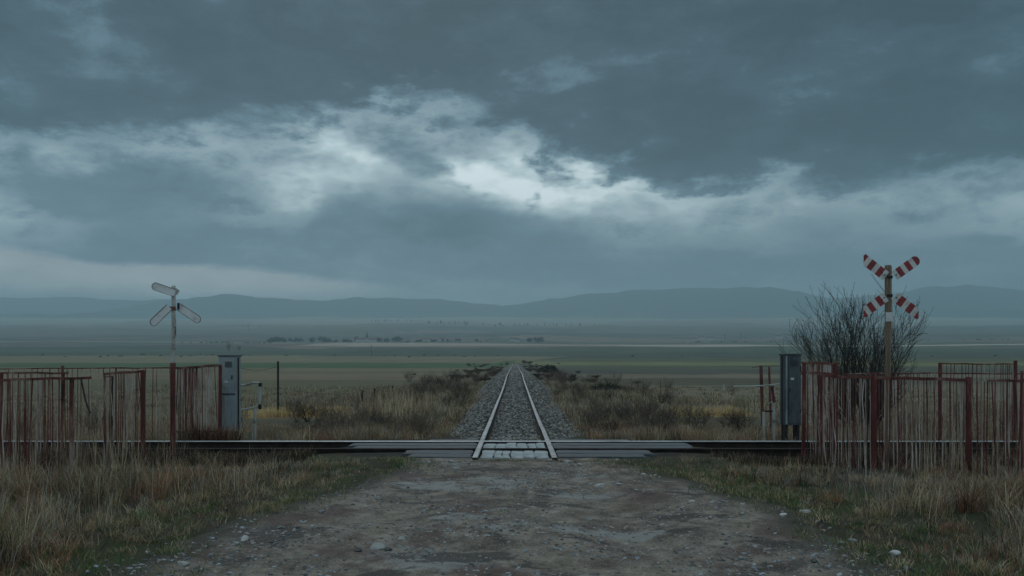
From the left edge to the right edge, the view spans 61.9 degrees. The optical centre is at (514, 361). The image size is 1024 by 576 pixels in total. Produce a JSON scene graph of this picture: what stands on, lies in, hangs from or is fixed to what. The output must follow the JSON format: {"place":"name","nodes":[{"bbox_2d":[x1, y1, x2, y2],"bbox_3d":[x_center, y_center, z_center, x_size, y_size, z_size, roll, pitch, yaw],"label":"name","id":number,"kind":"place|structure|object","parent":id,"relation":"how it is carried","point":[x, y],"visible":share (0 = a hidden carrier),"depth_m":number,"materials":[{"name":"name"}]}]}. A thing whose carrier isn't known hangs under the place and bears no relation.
{"place":"outdoors","nodes":[
{"label":"outdoors","id":0,"kind":"place"},
{"bbox_2d":[0,297,170,314],"bbox_3d":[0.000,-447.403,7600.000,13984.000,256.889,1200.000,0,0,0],"label":"hills","id":1,"kind":"structure","parent":0,"point":[58,305],"depth_m":7400.98,"materials":[{"name":"grey"}]},
{"bbox_2d":[3,410,457,440],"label":"rough grass","id":2,"kind":"structure","parent":0,"point":[358,432],"depth_m":21.03,"materials":[{"name":"plant"}]},
{"bbox_2d":[3,381,489,424],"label":"rough grass","id":3,"kind":"structure","parent":0,"point":[443,408],"depth_m":46.48,"materials":[{"name":"plant"}]},
{"bbox_2d":[78,458,924,575],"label":"dirt road","id":4,"kind":"structure","parent":0,"point":[390,563],"depth_m":8.61,"materials":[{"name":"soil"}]},
{"bbox_2d":[370,542,385,549],"bbox_3d":[-1.276,1.731,7.930,0.176,0.081,0.103,0,0,23],"label":"stone","id":5,"kind":"object","parent":4,"relation":"on","point":[377,546],"visible":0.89,"depth_m":7.91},
{"bbox_2d":[0,317,1023,575],"bbox_3d":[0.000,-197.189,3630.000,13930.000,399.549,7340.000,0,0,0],"label":"ground","id":6,"kind":"structure","parent":0,"point":[676,353],"depth_m":443.53,"materials":[{"name":"plant"}]},
{"bbox_2d":[3,396,42,435],"bbox_3d":[-11.547,1.394,20.136,1.090,1.156,1.187,0,0,28],"label":"scrub bush","id":7,"kind":"object","parent":6,"relation":"on","point":[23,422],"visible":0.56,"depth_m":20.08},
{"bbox_2d":[0,366,68,456],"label":"picket fence","id":8,"kind":"object","parent":6,"relation":"on","point":[62,373],"visible":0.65,"depth_m":15.26,"materials":[{"name":"red paint"}]},
{"bbox_2d":[0,376,91,478],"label":"picket fence","id":9,"kind":"object","parent":6,"relation":"on","point":[71,414],"visible":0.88,"depth_m":12.95,"materials":[{"name":"metal"}]},
{"bbox_2d":[50,456,79,480],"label":"scrub bush","id":10,"kind":"object","parent":6,"relation":"on","point":[65,468],"visible":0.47,"depth_m":12.41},
{"bbox_2d":[68,393,121,434],"bbox_3d":[-9.826,1.293,19.864,1.226,1.301,1.335,0,0,-9],"label":"scrub bush","id":11,"kind":"object","parent":6,"relation":"on","point":[95,421],"visible":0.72,"depth_m":19.87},
{"bbox_2d":[0,410,190,475],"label":"dry stalks","id":12,"kind":"object","parent":6,"relation":"on","point":[94,452],"visible":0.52,"depth_m":14.00,"materials":[{"name":"plant"}]},
{"bbox_2d":[0,364,221,440],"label":"picket fence","id":13,"kind":"object","parent":6,"relation":"on","point":[218,412],"visible":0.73,"depth_m":19.02,"materials":[{"name":"red paint"}]},
{"bbox_2d":[103,370,145,460],"bbox_3d":[-6.908,1.081,15.099,0.688,1.863,0.080,0,0,-18],"label":"picket fence","id":14,"kind":"object","parent":6,"relation":"on","point":[142,401],"visible":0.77,"depth_m":15.10,"materials":[{"name":"red paint"}]},
{"bbox_2d":[0,443,317,467],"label":"dead undergrowth","id":15,"kind":"object","parent":6,"relation":"on","point":[295,455],"visible":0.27,"depth_m":14.53,"materials":[{"name":"plant"}]},
{"bbox_2d":[150,283,200,455],"bbox_3d":[-6.179,0.339,15.582,0.928,3.545,0.140,0,0,0],"label":"crossing sign","id":16,"kind":"object","parent":6,"relation":"on","point":[166,309],"visible":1,"depth_m":15.56,"materials":[{"name":"metal"}]},
{"bbox_2d":[0,442,392,575],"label":"dry grass","id":17,"kind":"structure","parent":6,"relation":"on","point":[11,540],"depth_m":10.68,"materials":[{"name":"plant"}]},
{"bbox_2d":[176,418,249,440],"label":"russet weeds","id":18,"kind":"object","parent":6,"relation":"on","point":[218,436],"visible":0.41,"depth_m":18.81,"materials":[{"name":"plant"}]},
{"bbox_2d":[217,355,241,434],"bbox_3d":[-6.599,0.930,19.774,0.466,2.142,0.426,0,0,0],"label":"utility cabinet","id":19,"kind":"object","parent":6,"relation":"on","point":[231,389],"visible":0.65,"depth_m":19.59,"materials":[{"name":"metal"}]},
{"bbox_2d":[241,381,261,440],"bbox_3d":[-6.305,1.246,20.200,0.627,1.537,0.070,0,0,0],"label":"pipe barrier","id":20,"kind":"object","parent":6,"relation":"on","point":[258,406],"visible":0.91,"depth_m":20.18,"materials":[{"name":"metal"}]},
{"bbox_2d":[277,361,278,410],"bbox_3d":[-9.155,1.115,33.000,0.086,2.231,0.088,0,0,0],"label":"fence stake","id":21,"kind":"object","parent":6,"relation":"on","point":[278,385],"visible":0.84,"depth_m":32.97,"materials":[{"name":"metal"}]},
{"bbox_2d":[275,395,315,421],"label":"scrub bush","id":22,"kind":"object","parent":6,"relation":"on","point":[297,415],"visible":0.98,"depth_m":28.37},
{"bbox_2d":[241,403,351,417],"bbox_3d":[-8.417,1.920,33.612,3.971,0.522,4.326,0,0,0],"label":"yellow stubble","id":23,"kind":"object","parent":6,"relation":"on","point":[263,413],"visible":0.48,"depth_m":32.09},
{"bbox_2d":[283,398,324,421],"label":"scrub bush","id":24,"kind":"object","parent":6,"relation":"on","point":[310,408],"visible":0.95,"depth_m":28.52,"materials":[{"name":"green plant"}]},
{"bbox_2d":[303,396,339,420],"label":"scrub bush","id":25,"kind":"object","parent":6,"relation":"on","point":[316,417],"visible":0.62,"depth_m":28.99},
{"bbox_2d":[309,402,349,434],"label":"scrub bush","id":26,"kind":"object","parent":6,"relation":"on","point":[326,426],"visible":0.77,"depth_m":20.62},
{"bbox_2d":[308,396,356,425],"bbox_3d":[-5.508,1.551,26.183,1.607,1.021,1.660,0,0,-16],"label":"scrub bush","id":27,"kind":"object","parent":6,"relation":"on","point":[331,411],"visible":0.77,"depth_m":26.34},
{"bbox_2d":[339,389,369,408],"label":"scrub bush","id":28,"kind":"object","parent":6,"relation":"on","point":[356,398],"visible":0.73,"depth_m":37.79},
{"bbox_2d":[336,399,380,424],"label":"scrub bush","id":29,"kind":"object","parent":6,"relation":"on","point":[360,415],"visible":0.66,"depth_m":24.94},
{"bbox_2d":[362,409,398,427],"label":"scrub bush","id":30,"kind":"object","parent":6,"relation":"on","point":[371,412],"visible":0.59,"depth_m":23.46,"materials":[{"name":"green plant"}]},
{"bbox_2d":[323,383,438,422],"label":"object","id":31,"kind":"object","parent":6,"relation":"on","point":[411,400],"visible":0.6,"depth_m":30.17,"materials":[{"name":"plant"}]},
{"bbox_2d":[377,406,410,436],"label":"scrub bush","id":32,"kind":"object","parent":6,"relation":"on","point":[396,425],"visible":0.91,"depth_m":20.84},
{"bbox_2d":[399,386,426,404],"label":"scrub bush","id":33,"kind":"object","parent":6,"relation":"on","point":[415,389],"visible":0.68,"depth_m":40.67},
{"bbox_2d":[401,408,442,431],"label":"scrub bush","id":34,"kind":"object","parent":6,"relation":"on","point":[418,420],"visible":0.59,"depth_m":22.58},
{"bbox_2d":[409,404,441,436],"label":"scrub bush","id":35,"kind":"object","parent":6,"relation":"on","point":[420,423],"visible":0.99,"depth_m":20.67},
{"bbox_2d":[424,372,444,383],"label":"scrub bush","id":36,"kind":"object","parent":6,"relation":"on","point":[431,377],"visible":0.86,"depth_m":79.78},
{"bbox_2d":[426,379,447,393],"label":"scrub bush","id":37,"kind":"object","parent":6,"relation":"on","point":[437,386],"visible":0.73,"depth_m":53.87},
{"bbox_2d":[430,375,456,391],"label":"scrub bush","id":38,"kind":"object","parent":6,"relation":"on","point":[447,382],"visible":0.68,"depth_m":61.39,"materials":[{"name":"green plant"}]},
{"bbox_2d":[441,375,469,390],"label":"scrub bush","id":39,"kind":"object","parent":6,"relation":"on","point":[453,383],"visible":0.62,"depth_m":58.33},
{"bbox_2d":[441,378,470,393],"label":"scrub bush","id":40,"kind":"object","parent":6,"relation":"on","point":[458,388],"visible":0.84,"depth_m":51.33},
{"bbox_2d":[445,382,481,403],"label":"scrub bush","id":41,"kind":"object","parent":6,"relation":"on","point":[463,397],"visible":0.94,"depth_m":40.63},
{"bbox_2d":[464,371,489,385],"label":"scrub bush","id":42,"kind":"object","parent":6,"relation":"on","point":[479,381],"visible":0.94,"depth_m":71.15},
{"bbox_2d":[0,454,1023,575],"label":"short turf","id":43,"kind":"structure","parent":6,"relation":"on","point":[690,476],"depth_m":9.58,"materials":[{"name":"plant"}]},
{"bbox_2d":[451,364,573,436],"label":"ballast bed","id":44,"kind":"object","parent":6,"relation":"on","point":[508,367],"visible":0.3,"depth_m":40.55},
{"bbox_2d":[449,368,580,440],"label":"ballast","id":45,"kind":"structure","parent":44,"relation":"on","point":[551,416],"depth_m":28.74,"materials":[{"name":"gravel"}]},
{"bbox_2d":[472,365,557,459],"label":"railway track","id":46,"kind":"structure","parent":44,"relation":"on","point":[538,423],"depth_m":23.02,"materials":[{"name":"metal"}]},
{"bbox_2d":[416,391,613,438],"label":"ballast weeds","id":47,"kind":"object","parent":6,"relation":"on","point":[587,433],"visible":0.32,"depth_m":24.81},
{"bbox_2d":[450,458,590,462],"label":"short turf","id":48,"kind":"structure","parent":6,"relation":"on","point":[523,461],"depth_m":14.55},
{"bbox_2d":[539,364,557,372],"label":"evergreen bush","id":49,"kind":"object","parent":6,"relation":"on","point":[546,368],"visible":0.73,"depth_m":174.30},
{"bbox_2d":[533,369,569,384],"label":"scrub bush","id":50,"kind":"object","parent":6,"relation":"on","point":[549,381],"visible":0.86,"depth_m":70.79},
{"bbox_2d":[342,444,778,459],"bbox_3d":[0.000,1.912,17.100,48.000,0.424,4.400,0,0,0],"label":"crossing bed","id":51,"kind":"object","parent":6,"relation":"on","point":[390,454],"visible":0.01,"depth_m":16.00,"materials":[{"name":"concrete"}]},
{"bbox_2d":[347,443,477,447],"bbox_3d":[-2.061,1.743,17.411,2.604,0.113,0.588,0,0,0],"label":"crossing plank","id":52,"kind":"object","parent":51,"relation":"on","point":[412,444],"visible":0.44,"depth_m":17.32,"materials":[{"name":"wood"}]},
{"bbox_2d":[353,446,476,447],"bbox_3d":[-1.974,1.743,16.796,2.440,0.113,0.562,0,0,0],"label":"crossing plank","id":53,"kind":"object","parent":51,"relation":"on","point":[415,447],"visible":0.34,"depth_m":16.84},
{"bbox_2d":[402,450,473,456],"bbox_3d":[-1.423,1.744,15.954,1.296,0.112,0.608,0,0,0],"label":"crossing plank","id":54,"kind":"object","parent":51,"relation":"on","point":[407,453],"visible":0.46,"depth_m":15.82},
{"bbox_2d":[407,453,472,457],"bbox_3d":[-1.340,1.743,15.360,1.168,0.114,0.538,0,0,0],"label":"crossing plank","id":55,"kind":"object","parent":51,"relation":"on","point":[452,455],"visible":0.47,"depth_m":15.29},
{"bbox_2d":[429,439,478,440],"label":"crossing plank","id":56,"kind":"object","parent":51,"relation":"on","point":[454,440],"visible":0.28,"depth_m":18.26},
{"bbox_2d":[480,450,495,459],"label":"concrete slab","id":57,"kind":"structure","parent":51,"relation":"on","point":[487,454],"depth_m":15.35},
{"bbox_2d":[494,451,502,458],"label":"concrete slab","id":58,"kind":"structure","parent":51,"relation":"on","point":[498,454],"depth_m":15.41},
{"bbox_2d":[500,451,510,458],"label":"concrete slab","id":59,"kind":"structure","parent":51,"relation":"on","point":[506,454],"depth_m":15.46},
{"bbox_2d":[3,441,1017,457],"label":"railway track","id":60,"kind":"structure","parent":51,"relation":"on","point":[784,448],"depth_m":17.75,"materials":[{"name":"metal"}]},
{"bbox_2d":[506,443,516,447],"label":"concrete slab","id":61,"kind":"structure","parent":51,"relation":"on","point":[510,445],"depth_m":16.96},
{"bbox_2d":[511,451,523,458],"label":"concrete slab","id":62,"kind":"structure","parent":51,"relation":"on","point":[517,454],"depth_m":15.54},
{"bbox_2d":[523,450,534,458],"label":"concrete slab","id":63,"kind":"structure","parent":51,"relation":"on","point":[529,454],"depth_m":15.34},
{"bbox_2d":[534,451,548,458],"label":"concrete slab","id":64,"kind":"structure","parent":51,"relation":"on","point":[540,454],"depth_m":15.42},
{"bbox_2d":[550,439,628,440],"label":"crossing plank","id":65,"kind":"object","parent":51,"relation":"on","point":[589,440],"visible":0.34,"depth_m":18.28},
{"bbox_2d":[556,453,647,458],"bbox_3d":[1.563,1.743,15.360,1.605,0.114,0.537,0,0,0],"label":"crossing plank","id":66,"kind":"object","parent":51,"relation":"on","point":[609,455],"visible":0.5,"depth_m":15.23,"materials":[{"name":"wood"}]},
{"bbox_2d":[555,450,654,456],"bbox_3d":[1.665,1.744,15.953,1.819,0.113,0.603,0,0,0],"label":"crossing plank","id":67,"kind":"object","parent":51,"relation":"on","point":[647,453],"visible":0.43,"depth_m":15.81,"materials":[{"name":"wood"}]},
{"bbox_2d":[551,443,692,446],"bbox_3d":[2.162,1.743,17.409,2.816,0.113,0.604,0,0,0],"label":"crossing plank","id":68,"kind":"object","parent":51,"relation":"on","point":[619,444],"visible":0.43,"depth_m":17.32,"materials":[{"name":"wood"}]},
{"bbox_2d":[553,446,692,447],"bbox_3d":[2.132,1.744,16.796,2.762,0.113,0.567,0,0,0],"label":"crossing plank","id":69,"kind":"object","parent":51,"relation":"on","point":[622,447],"visible":0.3,"depth_m":16.82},
{"bbox_2d":[548,373,576,387],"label":"scrub bush","id":70,"kind":"object","parent":6,"relation":"on","point":[562,381],"visible":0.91,"depth_m":65.32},
{"bbox_2d":[567,382,588,399],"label":"scrub bush","id":71,"kind":"object","parent":6,"relation":"on","point":[578,390],"visible":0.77,"depth_m":46.20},
{"bbox_2d":[568,398,613,425],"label":"scrub bush","id":72,"kind":"object","parent":6,"relation":"on","point":[589,412],"visible":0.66,"depth_m":26.00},
{"bbox_2d":[570,402,616,428],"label":"scrub bush","id":73,"kind":"object","parent":6,"relation":"on","point":[588,416],"visible":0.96,"depth_m":25.00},
{"bbox_2d":[586,374,608,388],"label":"scrub bush","id":74,"kind":"object","parent":6,"relation":"on","point":[600,381],"visible":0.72,"depth_m":64.20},
{"bbox_2d":[586,395,626,419],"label":"scrub bush","id":75,"kind":"object","parent":6,"relation":"on","point":[605,410],"visible":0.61,"depth_m":29.51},
{"bbox_2d":[588,382,628,391],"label":"evergreen bush","id":76,"kind":"object","parent":6,"relation":"on","point":[608,386],"visible":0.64,"depth_m":61.50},
{"bbox_2d":[594,415,627,432],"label":"scrub bush","id":77,"kind":"object","parent":6,"relation":"on","point":[603,423],"visible":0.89,"depth_m":22.57,"materials":[{"name":"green plant"}]},
{"bbox_2d":[603,370,623,384],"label":"scrub bush","id":78,"kind":"object","parent":6,"relation":"on","point":[614,378],"visible":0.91,"depth_m":74.39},
{"bbox_2d":[606,399,634,419],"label":"scrub bush","id":79,"kind":"object","parent":6,"relation":"on","point":[616,410],"visible":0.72,"depth_m":28.74,"materials":[{"name":"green plant"}]},
{"bbox_2d":[619,377,646,393],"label":"scrub bush","id":80,"kind":"object","parent":6,"relation":"on","point":[624,386],"visible":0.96,"depth_m":53.73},
{"bbox_2d":[615,402,653,427],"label":"scrub bush","id":81,"kind":"object","parent":6,"relation":"on","point":[628,419],"visible":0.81,"depth_m":24.48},
{"bbox_2d":[622,394,661,413],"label":"scrub bush","id":82,"kind":"object","parent":6,"relation":"on","point":[642,401],"visible":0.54,"depth_m":31.07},
{"bbox_2d":[623,399,664,421],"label":"scrub bush","id":83,"kind":"object","parent":6,"relation":"on","point":[644,407],"visible":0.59,"depth_m":26.61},
{"bbox_2d":[636,417,655,431],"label":"scrub bush","id":84,"kind":"object","parent":6,"relation":"on","point":[643,425],"visible":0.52,"depth_m":20.70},
{"bbox_2d":[631,377,663,394],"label":"scrub bush","id":85,"kind":"object","parent":6,"relation":"on","point":[644,386],"visible":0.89,"depth_m":54.69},
{"bbox_2d":[638,410,679,430],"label":"scrub bush","id":86,"kind":"object","parent":6,"relation":"on","point":[656,419],"visible":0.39,"depth_m":21.16,"materials":[{"name":"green plant"}]},
{"bbox_2d":[632,406,693,434],"bbox_3d":[3.600,1.445,20.572,1.352,0.847,1.418,0,0,-44],"label":"scrub bush","id":87,"kind":"object","parent":6,"relation":"on","point":[661,423],"visible":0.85,"depth_m":20.56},
{"bbox_2d":[656,377,673,390],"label":"scrub bush","id":88,"kind":"object","parent":6,"relation":"on","point":[669,385],"visible":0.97,"depth_m":63.84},
{"bbox_2d":[648,401,687,424],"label":"scrub bush","id":89,"kind":"object","parent":6,"relation":"on","point":[669,413],"visible":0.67,"depth_m":25.61,"materials":[{"name":"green plant"}]},
{"bbox_2d":[655,388,681,403],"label":"scrub bush","id":90,"kind":"object","parent":6,"relation":"on","point":[674,397],"visible":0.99,"depth_m":41.89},
{"bbox_2d":[661,396,712,422],"bbox_3d":[5.553,1.546,27.527,1.635,1.025,1.715,0,0,-27],"label":"scrub bush","id":91,"kind":"object","parent":6,"relation":"on","point":[688,408],"visible":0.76,"depth_m":27.41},
{"bbox_2d":[676,405,719,429],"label":"scrub bush","id":92,"kind":"object","parent":6,"relation":"on","point":[697,421],"visible":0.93,"depth_m":23.96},
{"bbox_2d":[690,407,715,425],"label":"scrub bush","id":93,"kind":"object","parent":6,"relation":"on","point":[707,412],"visible":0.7,"depth_m":26.57,"materials":[{"name":"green plant"}]},
{"bbox_2d":[664,403,750,416],"bbox_3d":[7.366,1.862,32.970,3.112,0.482,3.025,0,0,0],"label":"yellow stubble","id":94,"kind":"object","parent":6,"relation":"on","point":[718,409],"visible":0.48,"depth_m":32.45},
{"bbox_2d":[715,410,738,430],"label":"scrub bush","id":95,"kind":"object","parent":6,"relation":"on","point":[725,419],"visible":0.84,"depth_m":24.80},
{"bbox_2d":[712,407,759,430],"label":"scrub bush","id":96,"kind":"object","parent":6,"relation":"on","point":[739,419],"visible":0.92,"depth_m":24.55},
{"bbox_2d":[721,404,757,430],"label":"scrub bush","id":97,"kind":"object","parent":6,"relation":"on","point":[740,417],"visible":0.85,"depth_m":24.66,"materials":[{"name":"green plant"}]},
{"bbox_2d":[733,383,779,440],"bbox_3d":[5.889,1.280,20.600,1.238,1.514,0.074,0,0,0],"label":"pipe barrier","id":98,"kind":"object","parent":6,"relation":"on","point":[773,401],"visible":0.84,"depth_m":20.57,"materials":[{"name":"metal"}]},
{"bbox_2d":[752,365,779,430],"bbox_3d":[6.842,1.102,23.000,0.883,1.986,0.090,0,0,0],"label":"marker frame","id":99,"kind":"object","parent":6,"relation":"on","point":[761,389],"visible":0.7,"depth_m":22.97,"materials":[{"name":"metal"}]},
{"bbox_2d":[778,354,801,440],"bbox_3d":[6.313,0.916,19.574,0.444,2.177,0.426,0,0,0],"label":"utility cabinet","id":100,"kind":"object","parent":6,"relation":"on","point":[790,390],"visible":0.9,"depth_m":19.38,"materials":[{"name":"metal"}]},
{"bbox_2d":[800,362,838,460],"bbox_3d":[5.464,1.024,15.295,0.677,2.035,0.072,0,0,0],"label":"picket fence","id":101,"kind":"object","parent":6,"relation":"on","point":[818,368],"visible":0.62,"depth_m":15.29,"materials":[{"name":"red paint"}]},
{"bbox_2d":[667,449,1023,575],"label":"dry grass","id":102,"kind":"structure","parent":6,"relation":"on","point":[968,502],"depth_m":10.00,"materials":[{"name":"plant"}]},
{"bbox_2d":[773,275,947,435],"bbox_3d":[9.143,-0.134,22.657,4.035,4.356,4.786,0,0,10],"label":"bare shrub","id":103,"kind":"object","parent":6,"relation":"on","point":[849,357],"visible":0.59,"depth_m":22.16,"materials":[{"name":"brown plant"}]},
{"bbox_2d":[707,444,1019,467],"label":"dead undergrowth","id":104,"kind":"object","parent":6,"relation":"on","point":[815,462],"visible":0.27,"depth_m":14.52,"materials":[{"name":"plant"}]},
{"bbox_2d":[864,254,919,453],"bbox_3d":[6.682,0.137,15.188,0.996,4.077,0.140,0,0,0],"label":"crossing sign","id":105,"kind":"object","parent":6,"relation":"on","point":[882,273],"visible":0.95,"depth_m":15.13,"materials":[{"name":"white metal"}]},
{"bbox_2d":[819,374,972,472],"bbox_3d":[6.181,1.072,13.900,2.314,1.726,0.094,0,0,15],"label":"picket fence","id":106,"kind":"object","parent":6,"relation":"on","point":[872,378],"visible":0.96,"depth_m":13.93,"materials":[{"name":"red paint"}]},
{"bbox_2d":[892,404,932,435],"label":"scrub bush","id":107,"kind":"object","parent":6,"relation":"on","point":[914,420],"visible":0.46,"depth_m":20.70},
{"bbox_2d":[822,409,1020,472],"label":"dry stalks","id":108,"kind":"object","parent":6,"relation":"on","point":[953,453],"visible":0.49,"depth_m":14.21,"materials":[{"name":"plant"}]},
{"bbox_2d":[839,361,1023,440],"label":"picket fence","id":109,"kind":"object","parent":6,"relation":"on","point":[940,373],"visible":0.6,"depth_m":19.31,"materials":[{"name":"red paint"}]},
{"bbox_2d":[923,382,990,439],"bbox_3d":[10.844,1.180,20.763,1.632,1.590,1.499,0,0,-39],"label":"scrub bush","id":110,"kind":"object","parent":6,"relation":"on","point":[963,411],"visible":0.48,"depth_m":20.62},
{"bbox_2d":[976,371,1023,479],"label":"picket fence","id":111,"kind":"object","parent":6,"relation":"on","point":[1020,418],"visible":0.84,"depth_m":12.82,"materials":[{"name":"red paint"}]},
{"bbox_2d":[981,394,1019,439],"bbox_3d":[12.115,1.259,20.789,1.363,1.445,1.483,0,0,-30],"label":"scrub bush","id":112,"kind":"object","parent":6,"relation":"on","point":[1004,418],"visible":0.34,"depth_m":20.89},
{"bbox_2d":[0,309,1023,319],"bbox_3d":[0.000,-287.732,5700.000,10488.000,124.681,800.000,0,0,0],"label":"hills","id":113,"kind":"structure","parent":0,"point":[671,314],"depth_m":5580.42,"materials":[{"name":"grey"}]},
{"bbox_2d":[0,0,1023,305],"label":"sky","id":114,"kind":"structure","parent":0,"point":[497,152],"materials":[{"name":"grey"}]},
{"bbox_2d":[93,285,1023,316],"bbox_3d":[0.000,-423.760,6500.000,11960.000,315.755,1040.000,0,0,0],"label":"hills","id":115,"kind":"structure","parent":0,"point":[964,298],"depth_m":6314.63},
{"bbox_2d":[542,381,1019,423],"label":"rough grass","id":116,"kind":"structure","parent":0,"point":[630,396],"depth_m":44.06,"materials":[{"name":"plant"}]},
{"bbox_2d":[569,411,1018,440],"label":"rough grass","id":117,"kind":"structure","parent":0,"point":[688,433],"depth_m":21.06,"materials":[{"name":"plant"}]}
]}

